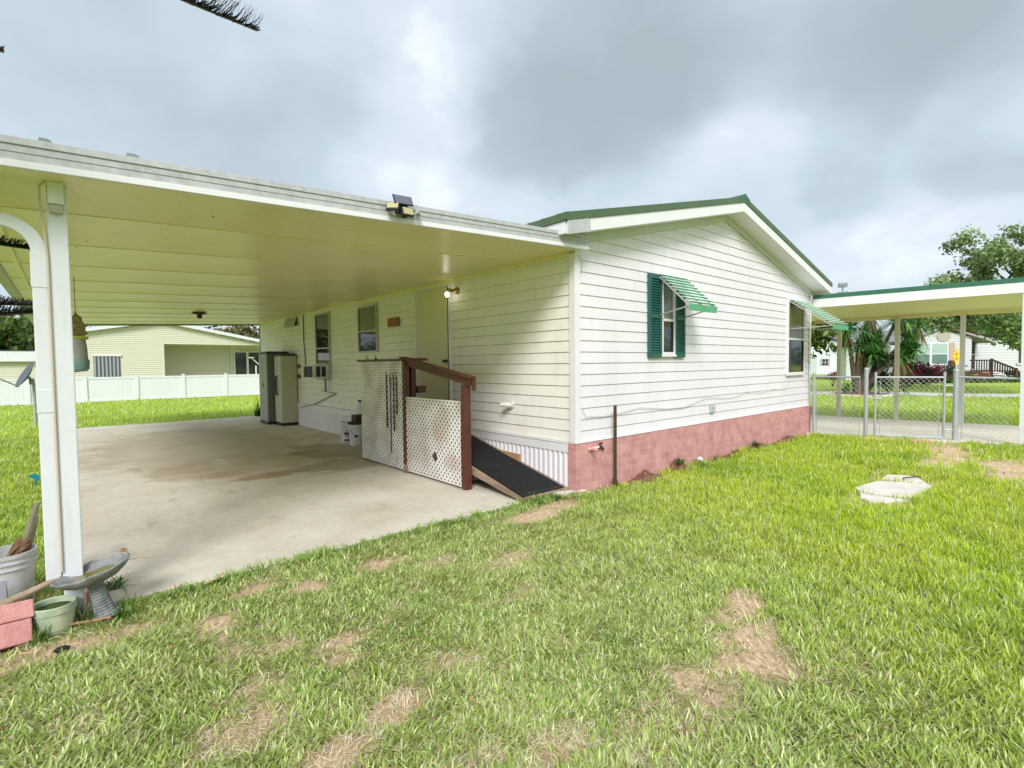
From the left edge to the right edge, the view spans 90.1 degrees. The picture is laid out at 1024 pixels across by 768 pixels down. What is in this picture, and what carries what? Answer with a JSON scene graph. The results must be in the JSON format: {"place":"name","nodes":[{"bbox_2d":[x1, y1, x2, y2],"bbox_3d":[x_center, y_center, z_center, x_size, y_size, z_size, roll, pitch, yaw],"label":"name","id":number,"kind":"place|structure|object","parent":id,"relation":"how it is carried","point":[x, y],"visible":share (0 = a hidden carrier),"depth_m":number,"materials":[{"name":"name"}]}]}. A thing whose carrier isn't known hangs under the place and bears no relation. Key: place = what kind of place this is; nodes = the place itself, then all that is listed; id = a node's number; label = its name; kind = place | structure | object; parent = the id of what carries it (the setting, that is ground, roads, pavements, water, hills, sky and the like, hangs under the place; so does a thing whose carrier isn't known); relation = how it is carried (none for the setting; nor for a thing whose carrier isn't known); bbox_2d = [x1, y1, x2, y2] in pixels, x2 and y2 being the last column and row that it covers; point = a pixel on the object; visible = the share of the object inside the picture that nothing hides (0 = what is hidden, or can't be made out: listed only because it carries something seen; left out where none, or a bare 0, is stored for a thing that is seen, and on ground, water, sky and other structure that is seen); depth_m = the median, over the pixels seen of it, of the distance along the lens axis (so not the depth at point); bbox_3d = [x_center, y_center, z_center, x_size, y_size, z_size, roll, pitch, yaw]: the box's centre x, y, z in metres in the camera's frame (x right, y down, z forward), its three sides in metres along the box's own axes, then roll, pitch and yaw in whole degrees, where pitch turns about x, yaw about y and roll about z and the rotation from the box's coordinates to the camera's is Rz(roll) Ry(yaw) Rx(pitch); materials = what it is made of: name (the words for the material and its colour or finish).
{"place":"outdoors","nodes":[
{"label":"outdoors","id":0,"kind":"place"},
{"bbox_2d":[74,326,259,377],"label":"neighbour house","id":1,"kind":"structure","parent":0,"point":[122,351],"depth_m":31.03,"materials":[{"name":"beige plastic"}]},
{"bbox_2d":[92,355,120,376],"bbox_3d":[-22.973,-0.962,29.033,1.280,1.410,0.085,-3,3,-41],"label":"window","id":2,"kind":"structure","parent":1,"relation":"in","point":[104,365],"depth_m":29.03,"materials":[{"name":"grey"}]},
{"bbox_2d":[234,351,247,374],"bbox_3d":[-18.920,-1.323,35.690,0.840,1.920,0.080,-3,3,-41],"label":"window","id":3,"kind":"structure","parent":1,"relation":"in","point":[240,357],"depth_m":35.67,"materials":[{"name":"white glass"}]},
{"bbox_2d":[247,351,259,373],"bbox_3d":[-18.278,-1.352,36.246,0.840,1.920,0.080,-3,3,-41],"label":"window","id":4,"kind":"structure","parent":1,"relation":"in","point":[251,363],"depth_m":36.19,"materials":[{"name":"white glass"}]},
{"bbox_2d":[0,374,1023,767],"bbox_3d":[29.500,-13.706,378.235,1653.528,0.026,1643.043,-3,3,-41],"label":"ground","id":5,"kind":"structure","parent":0,"point":[948,448],"depth_m":2.85,"materials":[{"name":"green plant"}]},
{"bbox_2d":[0,599,33,650],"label":"concrete block","id":6,"kind":"object","parent":5,"relation":"on","point":[15,624],"depth_m":2.86,"materials":[{"name":"concrete"}]},
{"bbox_2d":[0,315,34,349],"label":"broadleaf tree","id":7,"kind":"object","parent":5,"relation":"on","point":[11,339],"visible":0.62,"depth_m":32.88,"materials":[{"name":"green plant"}]},
{"bbox_2d":[0,350,35,378],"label":"white outbuilding","id":8,"kind":"structure","parent":5,"relation":"on","point":[14,364],"depth_m":27.24,"materials":[{"name":"beige plastic"}]},
{"bbox_2d":[0,363,36,425],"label":"satellite dish","id":9,"kind":"object","parent":5,"relation":"on","point":[24,376],"visible":0.99,"depth_m":13.76,"materials":[{"name":"metal"}]},
{"bbox_2d":[0,543,37,601],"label":"bucket","id":10,"kind":"object","parent":5,"relation":"on","point":[17,572],"visible":0.81,"depth_m":3.29,"materials":[{"name":"white plastic"}]},
{"bbox_2d":[6,503,39,556],"bbox_3d":[-3.278,1.087,3.433,0.126,0.533,0.332,-1,2,-14],"label":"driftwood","id":11,"kind":"object","parent":10,"relation":"in","point":[20,546],"visible":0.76,"depth_m":3.45,"materials":[{"name":"wood"}]},
{"bbox_2d":[16,644,33,654],"bbox_3d":[-2.667,1.446,2.791,0.144,0.033,0.055,1,3,33],"label":"hose piece","id":12,"kind":"object","parent":5,"relation":"on","point":[20,652],"visible":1,"depth_m":2.77,"materials":[{"name":"beige"}]},
{"bbox_2d":[0,579,57,605],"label":"branch","id":13,"kind":"object","parent":5,"relation":"on","point":[24,594],"visible":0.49,"depth_m":3.14,"materials":[{"name":"brown wood"}]},
{"bbox_2d":[28,473,39,486],"bbox_3d":[-6.204,1.247,6.638,0.120,0.173,0.051,-3,3,-41],"label":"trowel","id":14,"kind":"object","parent":5,"relation":"on","point":[35,476],"visible":0.91,"depth_m":6.64,"materials":[{"name":"teal"}]},
{"bbox_2d":[22,582,49,603],"bbox_3d":[-3.087,1.360,3.291,0.194,0.224,0.166,-3,3,-41],"label":"weed","id":15,"kind":"object","parent":5,"relation":"on","point":[31,597],"visible":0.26,"depth_m":3.30,"materials":[{"name":"green plant"}]},
{"bbox_2d":[23,622,65,651],"bbox_3d":[-2.680,1.415,2.914,0.250,0.113,0.277,-3,3,-41],"label":"weed","id":16,"kind":"object","parent":5,"relation":"on","point":[37,636],"visible":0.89,"depth_m":2.91,"materials":[{"name":"green plant"}]},
{"bbox_2d":[3,314,90,334],"bbox_3d":[-35.123,-2.774,37.991,6.068,6.513,8.129,-1,2,-16],"label":"broadleaf tree","id":17,"kind":"object","parent":5,"relation":"on","point":[23,318],"visible":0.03,"depth_m":35.82,"materials":[{"name":"green plant"}]},
{"bbox_2d":[31,595,76,636],"bbox_3d":[-2.727,1.383,3.045,0.214,0.165,0.214,-3,3,-41],"label":"plant pot","id":18,"kind":"object","parent":5,"relation":"on","point":[57,613],"visible":0.9,"depth_m":3.01,"materials":[{"name":"plastic"}]},
{"bbox_2d":[53,645,69,652],"bbox_3d":[-2.457,1.448,2.791,0.072,0.030,0.047,-3,3,-41],"label":"plastic cap","id":19,"kind":"object","parent":5,"relation":"on","point":[64,648],"visible":0.93,"depth_m":2.78,"materials":[{"name":"black"}]},
{"bbox_2d":[74,599,93,622],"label":"weed","id":20,"kind":"object","parent":5,"relation":"on","point":[80,614],"visible":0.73,"depth_m":3.15,"materials":[{"name":"green plant"}]},
{"bbox_2d":[50,553,129,621],"bbox_3d":[-2.592,1.282,3.162,0.387,0.378,0.346,-3,3,-41],"label":"bird bath","id":21,"kind":"object","parent":5,"relation":"on","point":[95,575],"visible":0.98,"depth_m":3.16,"materials":[{"name":"concrete"}]},
{"bbox_2d":[120,548,136,559],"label":"dry leaf","id":22,"kind":"object","parent":21,"relation":"on","point":[123,550],"visible":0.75,"depth_m":3.31,"materials":[{"name":"brown"}]},
{"bbox_2d":[70,616,110,625],"bbox_3d":[-2.606,1.438,3.076,0.309,0.022,0.020,-2,3,-28],"label":"stick","id":23,"kind":"object","parent":5,"relation":"on","point":[86,621],"visible":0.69,"depth_m":3.10,"materials":[{"name":"brown"}]},
{"bbox_2d":[84,571,138,593],"bbox_3d":[-2.756,1.369,3.542,0.370,0.115,0.342,0,2,7],"label":"weed","id":24,"kind":"object","parent":5,"relation":"on","point":[118,582],"visible":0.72,"depth_m":3.56,"materials":[{"name":"green plant"}]},
{"bbox_2d":[112,601,145,620],"bbox_3d":[-2.383,1.395,3.165,0.186,0.114,0.195,-1,2,-20],"label":"weed","id":25,"kind":"object","parent":5,"relation":"on","point":[119,614],"visible":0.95,"depth_m":3.17,"materials":[{"name":"green plant"}]},
{"bbox_2d":[0,373,259,405],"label":"vinyl fence","id":26,"kind":"object","parent":5,"relation":"on","point":[100,389],"visible":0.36,"depth_m":24.23,"materials":[{"name":"plastic"}]},
{"bbox_2d":[0,0,263,315],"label":"pine tree","id":27,"kind":"object","parent":5,"relation":"on","point":[203,5],"visible":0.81,"depth_m":2.36,"materials":[{"name":"green plant"}]},
{"bbox_2d":[205,572,223,583],"bbox_3d":[-2.097,1.371,3.608,0.117,0.061,0.035,-2,3,-36],"label":"stick","id":28,"kind":"object","parent":5,"relation":"on","point":[214,578],"visible":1,"depth_m":3.60,"materials":[{"name":"beige"}]},
{"bbox_2d":[204,325,258,338],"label":"broadleaf tree","id":29,"kind":"object","parent":5,"relation":"on","point":[244,330],"visible":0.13,"depth_m":49.55,"materials":[{"name":"green plant"}]},
{"bbox_2d":[252,400,259,415],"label":"weed","id":30,"kind":"object","parent":5,"relation":"on","point":[257,411],"visible":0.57,"depth_m":15.71,"materials":[{"name":"green plant"}]},
{"bbox_2d":[77,416,547,611],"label":"carport slab","id":31,"kind":"structure","parent":5,"relation":"on","point":[168,505],"depth_m":5.93,"materials":[{"name":"concrete"}]},
{"bbox_2d":[85,588,91,604],"bbox_3d":[-2.768,1.398,3.377,0.070,0.110,0.145,-3,3,-41],"label":"brick","id":32,"kind":"object","parent":31,"relation":"on","point":[87,596],"visible":0.26,"depth_m":3.31,"materials":[{"name":"brick"}]},
{"bbox_2d":[258,351,288,424],"bbox_3d":[-6.426,0.088,13.815,0.580,1.920,0.760,-3,3,-41],"label":"storage cabinet","id":33,"kind":"object","parent":31,"relation":"on","point":[267,389],"visible":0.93,"depth_m":13.47,"materials":[{"name":"grey"}]},
{"bbox_2d":[273,353,298,425],"bbox_3d":[-5.920,0.137,13.329,0.457,1.850,0.600,-3,3,-41],"label":"storage cabinet","id":34,"kind":"object","parent":31,"relation":"on","point":[286,396],"visible":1,"depth_m":13.15,"materials":[{"name":"beige plastic"}]},
{"bbox_2d":[0,134,588,617],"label":"carport","id":35,"kind":"object","parent":31,"relation":"on","point":[122,240],"visible":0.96,"depth_m":4.42,"materials":[{"name":"beige metal"}]},
{"bbox_2d":[38,137,50,142],"bbox_3d":[-2.604,-1.356,2.850,0.055,0.020,0.030,-3,3,-41],"label":"debris","id":36,"kind":"object","parent":35,"relation":"on","point":[43,139],"visible":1,"depth_m":2.84,"materials":[{"name":"grey"}]},
{"bbox_2d":[72,276,89,371],"bbox_3d":[-5.236,-0.710,6.102,0.278,1.142,0.192,-3,3,-41],"label":"bird feeder","id":37,"kind":"object","parent":35,"relation":"hanging from","point":[81,360],"visible":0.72,"depth_m":6.10,"materials":[{"name":"white plastic"}]},
{"bbox_2d":[126,153,138,157],"bbox_3d":[-2.306,-1.386,3.108,0.065,0.020,0.030,-3,3,-41],"label":"debris","id":38,"kind":"object","parent":35,"relation":"on","point":[132,155],"visible":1,"depth_m":3.10,"materials":[{"name":"grey"}]},
{"bbox_2d":[192,312,206,318],"bbox_3d":[-6.886,-1.506,11.269,0.300,0.130,0.300,-3,3,-41],"label":"ceiling lamp","id":39,"kind":"object","parent":35,"relation":"hanging from","point":[199,315],"visible":1,"depth_m":11.22,"materials":[{"name":"metal"}]},
{"bbox_2d":[386,194,419,218],"bbox_3d":[-0.891,-1.461,4.222,0.329,0.185,0.129,-3,3,-41],"label":"solar flood light","id":40,"kind":"object","parent":35,"relation":"attached to","point":[400,204],"visible":1,"depth_m":4.18,"materials":[{"name":"black plastic"}]},
{"bbox_2d":[340,416,349,441],"bbox_3d":[-3.295,0.900,10.260,0.307,0.511,0.307,-3,3,-41],"label":"bucket","id":41,"kind":"object","parent":31,"relation":"on","point":[344,431],"visible":0.57,"depth_m":10.14,"materials":[{"name":"white plastic"}]},
{"bbox_2d":[348,424,362,445],"bbox_3d":[-2.981,0.969,9.825,0.318,0.400,0.328,-3,3,-41],"label":"bucket","id":42,"kind":"object","parent":31,"relation":"on","point":[355,434],"visible":0.75,"depth_m":9.71,"materials":[{"name":"white plastic"}]},
{"bbox_2d":[347,414,362,424],"bbox_3d":[-2.987,0.679,9.818,0.335,0.178,0.335,-3,3,-41],"label":"tool tray","id":43,"kind":"object","parent":42,"relation":"on","point":[356,419],"visible":0.81,"depth_m":9.72,"materials":[{"name":"black"}]},
{"bbox_2d":[355,400,362,413],"bbox_3d":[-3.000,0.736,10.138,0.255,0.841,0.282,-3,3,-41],"label":"jug","id":44,"kind":"object","parent":43,"relation":"on","point":[359,410],"visible":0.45,"depth_m":10.06,"materials":[{"name":"grey plastic"}]},
{"bbox_2d":[357,357,568,501],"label":"wheelchair ramp","id":45,"kind":"structure","parent":31,"relation":"on","point":[435,438],"depth_m":6.81,"materials":[{"name":"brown wood"}]},
{"bbox_2d":[385,371,387,426],"bbox_3d":[-1.863,0.223,7.600,0.026,0.844,0.026,0,2,7],"label":"strap","id":46,"kind":"object","parent":45,"relation":"hanging from","point":[386,402],"visible":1,"depth_m":7.60,"materials":[{"name":"black plastic"}]},
{"bbox_2d":[389,373,391,452],"bbox_3d":[-1.784,0.435,7.517,0.031,1.182,0.037,-3,3,-41],"label":"chain","id":47,"kind":"object","parent":45,"relation":"hanging from","point":[390,414],"visible":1,"depth_m":7.51,"materials":[{"name":"black metal"}]},
{"bbox_2d":[392,373,394,430],"bbox_3d":[-1.722,0.258,7.440,0.029,0.844,0.028,0,2,5],"label":"strap","id":48,"kind":"object","parent":45,"relation":"hanging from","point":[393,404],"visible":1,"depth_m":7.44,"materials":[{"name":"black plastic"}]},
{"bbox_2d":[395,372,396,413],"bbox_3d":[-1.667,0.131,7.371,0.028,0.605,0.028,0,2,3],"label":"strap","id":49,"kind":"object","parent":45,"relation":"hanging from","point":[396,392],"visible":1,"depth_m":7.37,"materials":[{"name":"black plastic"}]},
{"bbox_2d":[0,383,1023,458],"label":"side grass","id":50,"kind":"structure","parent":5,"relation":"on","point":[139,404],"depth_m":17.20,"materials":[{"name":"plant"}]},
{"bbox_2d":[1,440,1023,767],"bbox_3d":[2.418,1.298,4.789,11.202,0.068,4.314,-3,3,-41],"label":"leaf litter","id":51,"kind":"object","parent":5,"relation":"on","point":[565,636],"visible":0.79,"depth_m":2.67,"materials":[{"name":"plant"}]},
{"bbox_2d":[533,497,550,504],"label":"weed","id":52,"kind":"object","parent":5,"relation":"on","point":[542,502],"visible":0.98,"depth_m":5.64,"materials":[{"name":"green plant"}]},
{"bbox_2d":[259,194,848,492],"bbox_3d":[-0.636,-1.001,13.033,8.115,4.275,14.050,-3,3,-41],"label":"mobile home","id":53,"kind":"object","parent":5,"relation":"on","point":[652,307],"visible":0.75,"depth_m":7.41,"materials":[{"name":"white paint"}]},
{"bbox_2d":[283,316,298,327],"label":"window","id":54,"kind":"structure","parent":53,"relation":"in","point":[293,321],"depth_m":13.28,"materials":[{"name":"metal"}]},
{"bbox_2d":[303,315,305,364],"bbox_3d":[-5.172,-0.979,12.747,0.047,1.490,0.162,-3,3,-41],"label":"cable","id":55,"kind":"object","parent":53,"relation":"attached to","point":[303,339],"visible":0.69,"depth_m":12.78,"materials":[{"name":"brown metal"}]},
{"bbox_2d":[303,363,328,391],"bbox_3d":[-4.526,-0.151,11.755,0.392,0.640,0.800,-3,3,-41],"label":"air conditioner","id":56,"kind":"object","parent":53,"relation":"attached to","point":[319,371],"visible":1,"depth_m":11.48,"materials":[{"name":"white plastic"}]},
{"bbox_2d":[301,391,335,407],"bbox_3d":[-4.646,0.387,12.209,0.033,0.481,2.205,-3,3,-41],"label":"cable","id":57,"kind":"object","parent":53,"relation":"attached to","point":[322,399],"visible":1,"depth_m":11.89,"materials":[{"name":"beige plastic"}]},
{"bbox_2d":[314,312,331,379],"bbox_3d":[-4.382,-0.867,11.858,0.050,1.540,0.860,-3,3,-41],"label":"window","id":58,"kind":"structure","parent":53,"relation":"in","point":[322,320],"depth_m":11.82,"materials":[{"name":"glass"}]},
{"bbox_2d":[357,304,378,352],"bbox_3d":[-2.838,-1.080,10.066,0.050,0.915,0.840,-3,3,-41],"label":"window","id":59,"kind":"structure","parent":53,"relation":"in","point":[367,316],"depth_m":10.05,"materials":[{"name":"glass"}]},
{"bbox_2d":[387,317,399,326],"bbox_3d":[-2.145,-1.118,9.249,0.042,0.160,0.400,-3,3,-41],"label":"wall plaque","id":60,"kind":"object","parent":53,"relation":"attached to","point":[393,322],"depth_m":9.20,"materials":[{"name":"wood"}]},
{"bbox_2d":[416,283,451,399],"bbox_3d":[-1.291,-0.468,8.282,0.090,2.200,0.980,-3,3,-41],"label":"door","id":61,"kind":"structure","parent":53,"relation":"in","point":[433,308],"depth_m":8.25,"materials":[{"name":"beige metal"}]},
{"bbox_2d":[445,287,458,296],"bbox_3d":[-0.911,-1.390,7.721,0.200,0.152,0.108,-2,2,-24],"label":"porch lamp","id":62,"kind":"object","parent":53,"relation":"attached to","point":[455,290],"visible":1,"depth_m":7.70,"materials":[{"name":"gold metal"}]},
{"bbox_2d":[662,276,676,356],"bbox_3d":[2.197,-0.941,7.207,0.357,1.115,0.062,-3,3,-41],"label":"window","id":63,"kind":"structure","parent":53,"relation":"in","point":[668,295],"depth_m":7.22,"materials":[{"name":"white glass"}]},
{"bbox_2d":[583,379,789,416],"bbox_3d":[3.155,0.160,8.070,6.143,0.315,0.013,-3,3,-41],"label":"cable","id":64,"kind":"object","parent":53,"relation":"attached to","point":[688,405],"visible":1,"depth_m":7.57,"materials":[{"name":"grey plastic"}]},
{"bbox_2d":[785,300,804,375],"bbox_3d":[5.679,-0.913,10.231,0.864,1.475,0.062,-3,3,-41],"label":"window","id":65,"kind":"structure","parent":53,"relation":"in","point":[795,315],"depth_m":10.22,"materials":[{"name":"clear glass"}]},
{"bbox_2d":[552,489,585,496],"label":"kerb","id":66,"kind":"structure","parent":5,"relation":"on","point":[563,493],"depth_m":6.00,"materials":[{"name":"concrete"}]},
{"bbox_2d":[613,405,616,486],"bbox_3d":[1.279,0.822,6.346,0.037,1.120,0.030,-3,3,-41],"label":"metal stake","id":67,"kind":"object","parent":5,"relation":"on","point":[615,438],"visible":0.97,"depth_m":6.33,"materials":[{"name":"metal"}]},
{"bbox_2d":[627,469,660,484],"bbox_3d":[1.787,1.208,6.768,0.746,0.162,0.432,-3,3,-41],"label":"soil mound","id":68,"kind":"object","parent":5,"relation":"on","point":[646,475],"visible":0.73,"depth_m":6.66,"materials":[{"name":"soil"}]},
{"bbox_2d":[666,459,690,473],"bbox_3d":[2.382,1.160,7.316,0.550,0.203,0.348,-3,3,-41],"label":"soil mound","id":69,"kind":"object","parent":5,"relation":"on","point":[675,466],"visible":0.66,"depth_m":7.26,"materials":[{"name":"soil"}]},
{"bbox_2d":[674,456,684,462],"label":"weed","id":70,"kind":"object","parent":69,"relation":"on","point":[679,460],"visible":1,"depth_m":7.22,"materials":[{"name":"green plant"}]},
{"bbox_2d":[720,450,745,458],"bbox_3d":[3.635,1.145,8.410,1.347,0.119,0.312,-3,3,-41],"label":"soil mound","id":71,"kind":"object","parent":5,"relation":"on","point":[728,455],"visible":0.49,"depth_m":8.28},
{"bbox_2d":[746,443,769,451],"bbox_3d":[4.245,1.102,8.927,0.856,0.152,0.358,-3,3,-41],"label":"soil mound","id":72,"kind":"object","parent":5,"relation":"on","point":[756,446],"visible":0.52,"depth_m":8.92,"materials":[{"name":"soil"}]},
{"bbox_2d":[771,435,799,445],"bbox_3d":[5.348,1.056,9.851,1.475,0.147,0.404,-3,3,-41],"label":"soil mound","id":73,"kind":"object","parent":5,"relation":"on","point":[786,438],"visible":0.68,"depth_m":9.77,"materials":[{"name":"soil"}]},
{"bbox_2d":[811,340,836,373],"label":"garden shed","id":74,"kind":"structure","parent":5,"relation":"on","point":[823,363],"depth_m":56.90,"materials":[{"name":"white"}]},
{"bbox_2d":[811,355,816,373],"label":"door","id":75,"kind":"structure","parent":74,"relation":"in","point":[813,361],"depth_m":56.90,"materials":[{"name":"grey"}]},
{"bbox_2d":[822,359,827,364],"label":"window","id":76,"kind":"structure","parent":74,"relation":"in","point":[824,361],"depth_m":56.87,"materials":[{"name":"grey metal"}]},
{"bbox_2d":[811,322,850,358],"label":"broadleaf tree","id":77,"kind":"object","parent":5,"relation":"on","point":[818,337],"visible":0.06,"depth_m":41.22,"materials":[{"name":"green plant"}]},
{"bbox_2d":[826,371,841,386],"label":"shrub","id":78,"kind":"object","parent":5,"relation":"on","point":[834,373],"visible":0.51,"depth_m":28.95,"materials":[{"name":"green plant"}]},
{"bbox_2d":[812,367,868,436],"bbox_3d":[6.624,0.381,10.349,0.973,1.430,0.108,1,3,41],"label":"chain link fence","id":79,"kind":"object","parent":5,"relation":"on","point":[866,384],"visible":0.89,"depth_m":10.29,"materials":[{"name":"metal"}]},
{"bbox_2d":[830,393,882,394],"bbox_3d":[14.983,0.448,22.232,2.300,0.120,2.307,-3,3,-41],"label":"mulch bed","id":80,"kind":"object","parent":5,"relation":"on","point":[858,394],"visible":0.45,"depth_m":21.82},
{"bbox_2d":[835,379,855,393],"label":"yucca plant","id":81,"kind":"object","parent":80,"relation":"on","point":[848,386],"visible":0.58,"depth_m":22.15,"materials":[{"name":"green plant"}]},
{"bbox_2d":[829,318,936,394],"bbox_3d":[16.142,-1.494,22.133,5.003,4.414,2.636,-1,2,-4],"label":"yucca tree","id":82,"kind":"object","parent":80,"relation":"on","point":[867,354],"visible":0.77,"depth_m":22.03,"materials":[{"name":"green plant"}]},
{"bbox_2d":[822,392,892,397],"bbox_3d":[14.949,0.454,22.202,2.560,0.110,2.574,-3,3,-41],"label":"edging ring","id":83,"kind":"object","parent":5,"relation":"on","point":[885,394],"visible":0.38,"depth_m":21.50,"materials":[{"name":"concrete"}]},
{"bbox_2d":[855,475,931,503],"bbox_3d":[4.555,1.233,6.103,1.788,0.068,0.599,-3,3,-41],"label":"septic cover","id":84,"kind":"object","parent":5,"relation":"on","point":[884,488],"visible":0.76,"depth_m":5.99,"materials":[{"name":"white concrete"}]},
{"bbox_2d":[892,361,945,387],"bbox_3d":[21.709,-0.558,27.372,2.255,1.622,3.176,0,2,24],"label":"shrub","id":85,"kind":"object","parent":5,"relation":"on","point":[923,371],"visible":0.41,"depth_m":26.77,"materials":[{"name":"red plant"}]},
{"bbox_2d":[920,363,949,385],"bbox_3d":[24.397,-0.565,29.994,2.217,1.363,1.830,0,2,17],"label":"shrub","id":86,"kind":"object","parent":5,"relation":"on","point":[937,366],"visible":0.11,"depth_m":29.72,"materials":[{"name":"red plant"}]},
{"bbox_2d":[910,317,978,332],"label":"broadleaf tree","id":87,"kind":"object","parent":5,"relation":"on","point":[971,330],"visible":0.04,"depth_m":46.37,"materials":[{"name":"green plant"}]},
{"bbox_2d":[877,374,1019,383],"bbox_3d":[34.309,-0.276,33.152,21.658,0.916,1.113,-1,2,0],"label":"hedge","id":88,"kind":"object","parent":5,"relation":"on","point":[948,380],"visible":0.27,"depth_m":33.11,"materials":[{"name":"green plant"}]},
{"bbox_2d":[942,361,978,375],"bbox_3d":[29.158,-0.777,33.434,1.911,1.420,1.657,0,2,5],"label":"shrub","id":89,"kind":"object","parent":5,"relation":"on","point":[949,368],"visible":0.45,"depth_m":33.31,"materials":[{"name":"green plant"}]},
{"bbox_2d":[920,221,1023,352],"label":"oak tree","id":90,"kind":"object","parent":5,"relation":"on","point":[1004,328],"visible":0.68,"depth_m":22.60,"materials":[{"name":"green plant"}]},
{"bbox_2d":[946,359,1017,380],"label":"wooden deck","id":91,"kind":"structure","parent":5,"relation":"on","point":[980,373],"depth_m":34.77,"materials":[{"name":"brown"}]},
{"bbox_2d":[952,368,1019,441],"bbox_3d":[9.157,0.431,8.785,2.423,1.400,0.096,1,3,41],"label":"chain link fence","id":92,"kind":"object","parent":5,"relation":"on","point":[955,420],"visible":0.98,"depth_m":9.48,"materials":[{"name":"metal"}]},
{"bbox_2d":[868,372,953,437],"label":"chain link gate","id":93,"kind":"structure","parent":92,"relation":"attached to","point":[875,398],"depth_m":9.80,"materials":[{"name":"metal"}]},
{"bbox_2d":[953,345,959,367],"bbox_3d":[8.275,-0.495,9.523,0.130,0.450,0.027,-1,2,-9],"label":"yellow sign","id":94,"kind":"object","parent":92,"relation":"attached to","point":[956,356],"visible":1,"depth_m":9.52,"materials":[{"name":"orange"}]},
{"bbox_2d":[0,0,1023,346],"label":"sky","id":95,"kind":"structure","parent":0,"point":[869,133],"materials":[{"name":"grey"}]},
{"bbox_2d":[837,282,847,292],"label":"cell tower","id":96,"kind":"structure","parent":0,"point":[842,285],"depth_m":292.07,"materials":[{"name":"grey"}]},
{"bbox_2d":[861,437,931,442],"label":"threshold block","id":97,"kind":"structure","parent":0,"point":[918,441],"depth_m":9.49,"materials":[{"name":"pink concrete"}]},
{"bbox_2d":[806,415,1018,445],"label":"patio","id":98,"kind":"structure","parent":0,"point":[1012,435],"depth_m":11.11,"materials":[{"name":"concrete"}]},
{"bbox_2d":[811,277,1023,445],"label":"patio cover","id":99,"kind":"object","parent":98,"relation":"on","point":[962,300],"visible":0.52,"depth_m":10.57,"materials":[{"name":"beige metal"}]},
{"bbox_2d":[810,391,1019,397],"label":"road","id":100,"kind":"structure","parent":0,"point":[968,394],"depth_m":22.28,"materials":[{"name":"asphalt"}]},
{"bbox_2d":[827,327,1020,379],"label":"white house","id":101,"kind":"structure","parent":0,"point":[943,347],"depth_m":37.09,"materials":[{"name":"plastic"}]},
{"bbox_2d":[912,342,948,364],"bbox_3d":[30.179,-2.175,36.873,2.560,1.640,0.080,-1,2,0],"label":"window","id":102,"kind":"structure","parent":101,"relation":"in","point":[940,353],"depth_m":36.83,"materials":[{"name":"glass"}]},
{"bbox_2d":[971,342,974,367],"bbox_3d":[33.973,-2.173,38.053,0.900,2.000,0.090,-1,2,0],"label":"door","id":103,"kind":"structure","parent":101,"relation":"in","point":[973,343],"depth_m":38.03,"materials":[{"name":"white metal"}]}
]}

